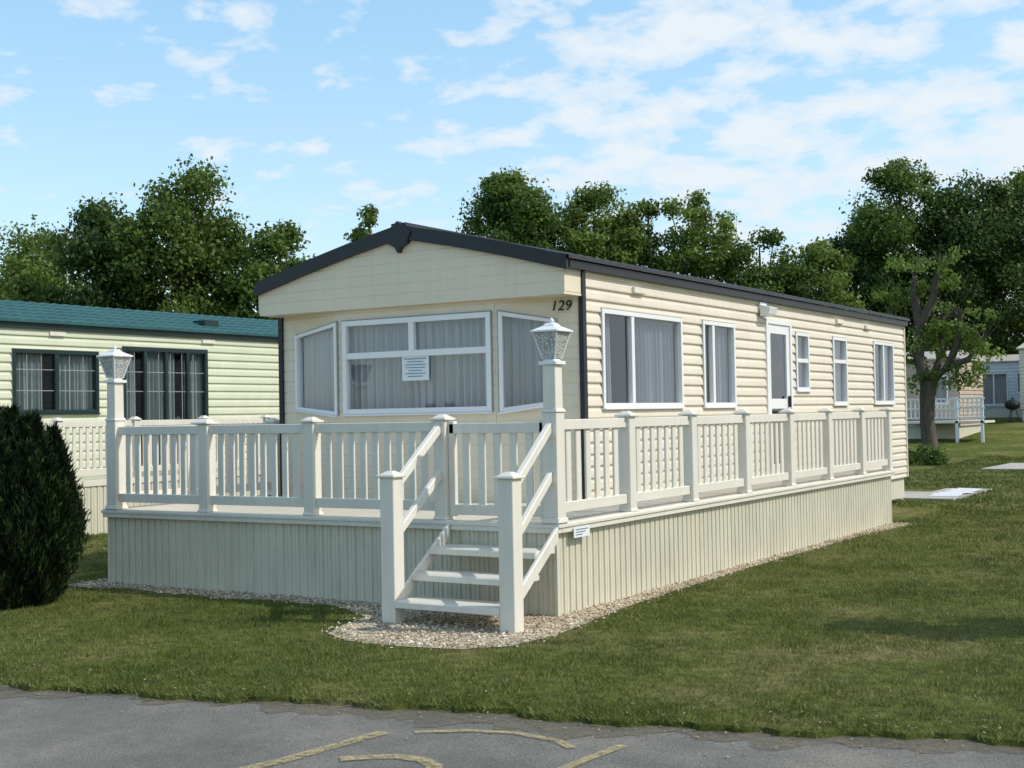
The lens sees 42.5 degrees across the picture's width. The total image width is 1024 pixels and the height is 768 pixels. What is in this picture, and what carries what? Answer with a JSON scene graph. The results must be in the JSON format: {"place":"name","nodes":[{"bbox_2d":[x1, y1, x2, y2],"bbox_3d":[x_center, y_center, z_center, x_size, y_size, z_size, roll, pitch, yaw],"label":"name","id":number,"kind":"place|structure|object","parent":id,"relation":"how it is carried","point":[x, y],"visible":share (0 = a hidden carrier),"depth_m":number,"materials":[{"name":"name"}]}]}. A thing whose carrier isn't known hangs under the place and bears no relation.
{"place":"outdoors","nodes":[
{"label":"outdoors","id":0,"kind":"place"},
{"bbox_2d":[0,417,1023,747],"bbox_3d":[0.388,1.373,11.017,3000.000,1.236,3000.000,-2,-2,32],"label":"ground","id":1,"kind":"structure","parent":0,"point":[1002,437],"depth_m":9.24,"materials":[{"name":"green plant"}]},
{"bbox_2d":[0,268,70,303],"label":"broadleaf tree","id":2,"kind":"object","parent":1,"relation":"on","point":[24,288],"visible":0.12,"depth_m":55.09,"materials":[{"name":"green plant"}]},
{"bbox_2d":[0,214,81,302],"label":"broadleaf tree","id":3,"kind":"object","parent":1,"relation":"on","point":[23,259],"visible":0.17,"depth_m":60.12,"materials":[{"name":"green plant"}]},
{"bbox_2d":[0,401,91,609],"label":"conifer shrub","id":4,"kind":"object","parent":1,"relation":"on","point":[43,520],"visible":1,"depth_m":12.13,"materials":[{"name":"green plant"}]},
{"bbox_2d":[29,192,175,311],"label":"broadleaf tree","id":5,"kind":"object","parent":1,"relation":"on","point":[86,247],"visible":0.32,"depth_m":53.58,"materials":[{"name":"green plant"}]},
{"bbox_2d":[0,300,278,476],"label":"static caravan","id":6,"kind":"object","parent":1,"relation":"on","point":[186,366],"visible":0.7,"depth_m":22.68,"materials":[{"name":"beige plastic"}]},
{"bbox_2d":[11,348,100,414],"bbox_3d":[-7.217,-0.028,20.826,0.110,1.032,1.684,-2,-2,32],"label":"lounge window frame","id":7,"kind":"structure","parent":6,"relation":"in","point":[56,410],"depth_m":20.81,"materials":[{"name":"green plastic"}]},
{"bbox_2d":[121,346,208,465],"bbox_3d":[-5.988,0.420,22.776,0.110,2.102,1.984,-2,-2,32],"label":"patio window frame","id":8,"kind":"structure","parent":6,"relation":"in","point":[205,406],"depth_m":22.78,"materials":[{"name":"black plastic"}]},
{"bbox_2d":[40,415,278,534],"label":"veranda deck","id":9,"kind":"structure","parent":1,"relation":"on","point":[94,492],"depth_m":20.20,"materials":[{"name":"plastic"}]},
{"bbox_2d":[91,153,264,318],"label":"broadleaf tree","id":10,"kind":"object","parent":1,"relation":"on","point":[196,263],"visible":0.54,"depth_m":53.52,"materials":[{"name":"green plant"}]},
{"bbox_2d":[209,218,315,319],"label":"broadleaf tree","id":11,"kind":"object","parent":1,"relation":"on","point":[270,242],"visible":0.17,"depth_m":53.48,"materials":[{"name":"green plant"}]},
{"bbox_2d":[343,203,378,241],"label":"broadleaf tree","id":12,"kind":"object","parent":1,"relation":"on","point":[369,217],"visible":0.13,"depth_m":54.55,"materials":[{"name":"green plant"}]},
{"bbox_2d":[68,522,919,650],"bbox_3d":[0.257,2.069,15.909,6.270,0.001,11.620,-2,-2,32],"label":"gravel bed","id":13,"kind":"object","parent":1,"relation":"on","point":[368,622],"visible":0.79,"depth_m":10.86,"materials":[{"name":"beige gravel"}]},
{"bbox_2d":[101,407,894,633],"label":"veranda deck","id":14,"kind":"structure","parent":1,"relation":"on","point":[508,557],"depth_m":12.68,"materials":[{"name":"plastic"}]},
{"bbox_2d":[96,345,132,508],"bbox_3d":[-4.208,0.456,13.962,0.270,1.733,0.270,-2,-2,32],"label":"lamp post","id":15,"kind":"object","parent":14,"relation":"on","point":[114,362],"visible":1,"depth_m":13.91,"materials":[{"name":"beige plastic"}]},
{"bbox_2d":[530,318,572,523],"bbox_3d":[0.349,0.304,11.125,0.270,1.733,0.270,-2,-2,32],"label":"lamp post","id":16,"kind":"object","parent":14,"relation":"on","point":[551,338],"visible":1,"depth_m":11.07,"materials":[{"name":"beige plastic"}]},
{"bbox_2d":[452,166,580,252],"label":"broadleaf tree","id":17,"kind":"object","parent":1,"relation":"on","point":[510,207],"visible":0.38,"depth_m":63.51,"materials":[{"name":"green plant"}]},
{"bbox_2d":[253,221,909,502],"bbox_3d":[2.148,0.163,19.732,4.408,3.770,12.690,-2,-2,32],"label":"static caravan","id":18,"kind":"object","parent":1,"relation":"on","point":[397,321],"visible":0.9,"depth_m":14.90,"materials":[{"name":"beige plastic"}]},
{"bbox_2d":[294,321,341,417],"bbox_3d":[-2.270,-0.156,15.341,0.110,1.104,0.865,0,-2,-43],"label":"front left window frame","id":19,"kind":"structure","parent":18,"relation":"in","point":[298,339],"depth_m":15.36,"materials":[{"name":"white plastic"}]},
{"bbox_2d":[341,310,493,416],"bbox_3d":[-1.062,-0.204,14.443,2.034,1.092,0.110,-2,-2,32],"label":"front centre window frame","id":20,"kind":"structure","parent":18,"relation":"in","point":[347,356],"depth_m":14.43,"materials":[{"name":"white plastic"}]},
{"bbox_2d":[497,310,557,414],"bbox_3d":[0.168,-0.237,13.813,0.644,1.104,0.110,-1,-1,13],"label":"front right window frame","id":21,"kind":"structure","parent":18,"relation":"in","point":[500,314],"depth_m":13.84,"materials":[{"name":"white plastic"}]},
{"bbox_2d":[599,307,685,409],"bbox_3d":[1.482,-0.261,14.880,0.110,1.092,2.064,-2,-2,32],"label":"lounge side window frame","id":22,"kind":"structure","parent":18,"relation":"in","point":[630,315],"depth_m":14.62,"materials":[{"name":"white plastic"}]},
{"bbox_2d":[700,319,738,407],"bbox_3d":[2.616,-0.244,16.700,0.110,1.102,1.054,-2,-2,32],"label":"kitchen window frame","id":23,"kind":"structure","parent":18,"relation":"in","point":[711,324],"depth_m":16.54,"materials":[{"name":"white plastic"}]},
{"bbox_2d":[794,331,811,391],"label":"bathroom window frame","id":24,"kind":"structure","parent":18,"relation":"in","point":[805,336],"depth_m":19.50,"materials":[{"name":"white plastic"}]},
{"bbox_2d":[831,336,849,405],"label":"bedroom window frame","id":25,"kind":"structure","parent":18,"relation":"in","point":[844,361],"depth_m":21.03,"materials":[{"name":"white plastic"}]},
{"bbox_2d":[872,341,895,404],"bbox_3d":[6.436,-0.185,22.833,0.110,1.092,1.204,-2,-2,32],"label":"rear bedroom window frame","id":26,"kind":"structure","parent":18,"relation":"in","point":[881,345],"depth_m":22.81,"materials":[{"name":"white plastic"}]},
{"bbox_2d":[554,180,653,265],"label":"broadleaf tree","id":27,"kind":"object","parent":1,"relation":"on","point":[584,240],"visible":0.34,"depth_m":63.66,"materials":[{"name":"green plant"}]},
{"bbox_2d":[608,196,690,273],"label":"broadleaf tree","id":28,"kind":"object","parent":1,"relation":"on","point":[648,210],"visible":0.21,"depth_m":64.45,"materials":[{"name":"green plant"}]},
{"bbox_2d":[647,188,748,284],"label":"broadleaf tree","id":29,"kind":"object","parent":1,"relation":"on","point":[703,264],"visible":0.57,"depth_m":64.03,"materials":[{"name":"green plant"}]},
{"bbox_2d":[705,225,837,308],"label":"broadleaf tree","id":30,"kind":"object","parent":1,"relation":"on","point":[782,273],"visible":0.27,"depth_m":63.77,"materials":[{"name":"green plant"}]},
{"bbox_2d":[778,236,871,314],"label":"broadleaf tree","id":31,"kind":"object","parent":1,"relation":"on","point":[831,260],"visible":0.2,"depth_m":64.15,"materials":[{"name":"green plant"}]},
{"bbox_2d":[816,231,907,347],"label":"broadleaf tree","id":32,"kind":"object","parent":1,"relation":"on","point":[863,266],"visible":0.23,"depth_m":68.55,"materials":[{"name":"green plant"}]},
{"bbox_2d":[836,156,988,355],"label":"broadleaf tree","id":33,"kind":"object","parent":1,"relation":"on","point":[891,235],"visible":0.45,"depth_m":68.50,"materials":[{"name":"green plant"}]},
{"bbox_2d":[908,442,951,465],"bbox_3d":[11.832,2.133,38.842,2.398,0.949,1.510,-2,-2,32],"label":"shrub","id":34,"kind":"object","parent":1,"relation":"on","point":[938,456],"visible":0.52,"depth_m":38.43,"materials":[{"name":"green plant"}]},
{"bbox_2d":[865,245,1006,463],"bbox_3d":[12.840,-0.829,39.556,3.950,6.676,2.375,-2,-2,32],"label":"pollarded tree","id":35,"kind":"object","parent":1,"relation":"on","point":[924,375],"visible":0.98,"depth_m":39.34,"materials":[{"name":"green plant"}]},
{"bbox_2d":[895,488,991,499],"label":"concrete slab","id":36,"kind":"structure","parent":1,"relation":"on","point":[914,495],"depth_m":24.92,"materials":[{"name":"grey concrete"}]},
{"bbox_2d":[930,488,980,495],"bbox_3d":[8.662,2.095,25.554,0.635,0.030,2.240,-2,-2,32],"label":"plastic sheeting","id":37,"kind":"object","parent":36,"relation":"on","point":[957,492],"visible":0.97,"depth_m":25.41,"materials":[{"name":"white plastic"}]},
{"bbox_2d":[864,290,1022,347],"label":"distant trees","id":38,"kind":"object","parent":1,"relation":"on","point":[930,317],"depth_m":74.22,"materials":[{"name":"green plant"}]},
{"bbox_2d":[906,350,984,438],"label":"static caravan","id":39,"kind":"object","parent":1,"relation":"on","point":[945,430],"visible":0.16,"depth_m":50.94,"materials":[{"name":"plastic"}]},
{"bbox_2d":[935,375,948,404],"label":"window frame","id":40,"kind":"structure","parent":39,"relation":"in","point":[943,403],"depth_m":50.35,"materials":[{"name":"white plastic"}]},
{"bbox_2d":[907,397,994,441],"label":"caravan veranda","id":41,"kind":"object","parent":1,"relation":"on","point":[957,417],"visible":0.71,"depth_m":48.43,"materials":[{"name":"beige plastic"}]},
{"bbox_2d":[902,168,1023,355],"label":"broadleaf tree","id":42,"kind":"object","parent":1,"relation":"on","point":[983,238],"visible":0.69,"depth_m":67.61,"materials":[{"name":"green plant"}]},
{"bbox_2d":[976,165,1023,353],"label":"broadleaf tree","id":43,"kind":"object","parent":1,"relation":"on","point":[1017,325],"visible":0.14,"depth_m":69.32,"materials":[{"name":"green plant"}]},
{"bbox_2d":[982,354,1021,417],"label":"static caravan","id":44,"kind":"object","parent":1,"relation":"on","point":[1001,386],"visible":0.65,"depth_m":63.28,"materials":[{"name":"plastic"}]},
{"bbox_2d":[983,372,1008,405],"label":"window frame","id":45,"kind":"structure","parent":44,"relation":"in","point":[1006,373],"depth_m":63.32,"materials":[{"name":"white plastic"}]},
{"bbox_2d":[1016,372,1019,393],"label":"window frame","id":46,"kind":"structure","parent":44,"relation":"in","point":[1017,373],"depth_m":62.78,"materials":[{"name":"white plastic"}]},
{"bbox_2d":[981,463,1023,469],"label":"concrete path","id":47,"kind":"structure","parent":1,"relation":"on","point":[1014,466],"depth_m":35.91,"materials":[{"name":"grey concrete"}]},
{"bbox_2d":[1004,398,1020,422],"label":"kettle barbecue","id":48,"kind":"object","parent":1,"relation":"on","point":[1011,404],"visible":1,"depth_m":57.30,"materials":[{"name":"black metal"}]},
{"bbox_2d":[1016,343,1023,420],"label":"static caravan","id":49,"kind":"object","parent":1,"relation":"on","point":[1020,348],"visible":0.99,"depth_m":58.43,"materials":[{"name":"plastic"}]},
{"bbox_2d":[0,687,1023,767],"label":"road","id":50,"kind":"structure","parent":0,"point":[90,731],"depth_m":6.96,"materials":[{"name":"grey asphalt"}]},
{"bbox_2d":[239,729,625,767],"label":"road markings","id":51,"kind":"object","parent":50,"relation":"on","point":[585,758],"visible":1,"depth_m":6.71,"materials":[{"name":"yellow paint"}]},
{"bbox_2d":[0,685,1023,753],"bbox_3d":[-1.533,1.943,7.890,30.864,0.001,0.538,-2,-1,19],"label":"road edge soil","id":52,"kind":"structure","parent":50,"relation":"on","point":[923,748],"depth_m":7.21,"materials":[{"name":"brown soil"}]},
{"bbox_2d":[9,536,1023,765],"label":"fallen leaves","id":53,"kind":"object","parent":50,"relation":"on","point":[570,698],"visible":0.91,"depth_m":7.54,"materials":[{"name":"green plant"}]},
{"bbox_2d":[0,0,1023,339],"label":"sky","id":54,"kind":"structure","parent":0,"point":[317,112],"materials":[{"name":"blue"}]}
]}

